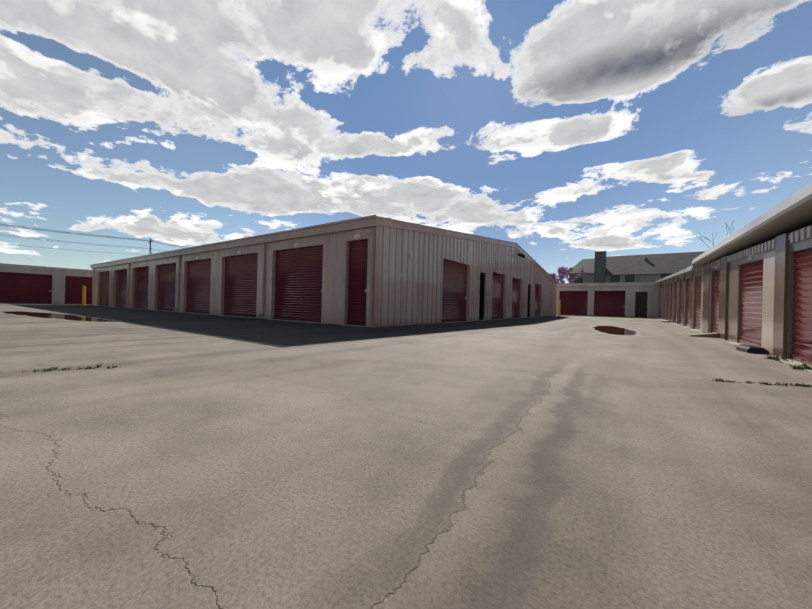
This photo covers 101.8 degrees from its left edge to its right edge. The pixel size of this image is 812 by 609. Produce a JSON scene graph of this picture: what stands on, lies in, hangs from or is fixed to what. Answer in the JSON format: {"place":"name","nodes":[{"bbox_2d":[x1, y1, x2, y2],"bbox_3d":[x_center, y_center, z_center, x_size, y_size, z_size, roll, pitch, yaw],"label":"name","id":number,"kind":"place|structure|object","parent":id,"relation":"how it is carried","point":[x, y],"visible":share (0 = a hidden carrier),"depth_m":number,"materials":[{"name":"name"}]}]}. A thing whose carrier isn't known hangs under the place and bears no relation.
{"place":"outdoors","nodes":[
{"label":"outdoors","id":0,"kind":"place"},
{"bbox_2d":[0,263,92,303],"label":"building","id":1,"kind":"structure","parent":0,"point":[26,284],"depth_m":34.30,"materials":[{"name":"metal"}]},
{"bbox_2d":[0,224,186,254],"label":"power line","id":2,"kind":"object","parent":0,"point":[150,241],"visible":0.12,"depth_m":72.78,"materials":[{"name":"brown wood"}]},
{"bbox_2d":[90,215,556,326],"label":"storage unit building","id":3,"kind":"structure","parent":0,"point":[372,271],"depth_m":16.50,"materials":[{"name":"metal"}]},
{"bbox_2d":[0,303,811,608],"bbox_3d":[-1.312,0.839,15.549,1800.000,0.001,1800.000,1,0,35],"label":"ground","id":4,"kind":"structure","parent":0,"point":[177,460],"depth_m":1.77,"materials":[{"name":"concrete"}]},
{"bbox_2d":[82,286,85,304],"bbox_3d":[-32.518,-0.915,33.334,0.482,1.970,0.494,1,0,35],"label":"bollard","id":5,"kind":"object","parent":4,"relation":"on","point":[83,295],"visible":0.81,"depth_m":33.24,"materials":[{"name":"metal"}]},
{"bbox_2d":[22,344,811,386],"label":"grass tufts","id":6,"kind":"object","parent":4,"relation":"on","point":[802,366],"visible":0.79,"depth_m":4.07,"materials":[{"name":"green plant"}]},
{"bbox_2d":[557,300,560,315],"bbox_3d":[18.556,0.400,39.868,0.482,1.970,0.494,1,0,35],"label":"bollard","id":7,"kind":"object","parent":4,"relation":"on","point":[559,310],"visible":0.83,"depth_m":39.76,"materials":[{"name":"metal"}]},
{"bbox_2d":[549,266,586,282],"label":"redbud tree","id":8,"kind":"object","parent":4,"relation":"on","point":[562,271],"visible":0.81,"depth_m":55.39,"materials":[{"name":"pink plant"}]},
{"bbox_2d":[688,333,718,337],"bbox_3d":[10.502,1.059,11.686,0.750,0.160,0.500,1,0,35],"label":"ramp","id":9,"kind":"object","parent":4,"relation":"on","point":[713,335],"depth_m":11.46,"materials":[{"name":"beige concrete"}]},
{"bbox_2d":[696,222,733,247],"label":"bare tree","id":10,"kind":"object","parent":4,"relation":"on","point":[716,233],"visible":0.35,"depth_m":46.77,"materials":[{"name":"brown plant"}]},
{"bbox_2d":[655,182,811,371],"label":"building","id":11,"kind":"structure","parent":4,"relation":"on","point":[750,283],"depth_m":7.86,"materials":[{"name":"metal"}]},
{"bbox_2d":[736,344,768,353],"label":"rubber ramp","id":12,"kind":"structure","parent":4,"relation":"on","point":[746,348],"depth_m":7.20,"materials":[{"name":"black rubber"}]},
{"bbox_2d":[0,0,811,282],"label":"sky","id":13,"kind":"structure","parent":0,"point":[566,132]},
{"bbox_2d":[556,282,659,317],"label":"back building","id":14,"kind":"structure","parent":0,"point":[628,299],"depth_m":44.40,"materials":[{"name":"metal"}]},
{"bbox_2d":[568,251,704,282],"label":"house","id":15,"kind":"structure","parent":0,"point":[601,267],"depth_m":54.67,"materials":[{"name":"grey"}]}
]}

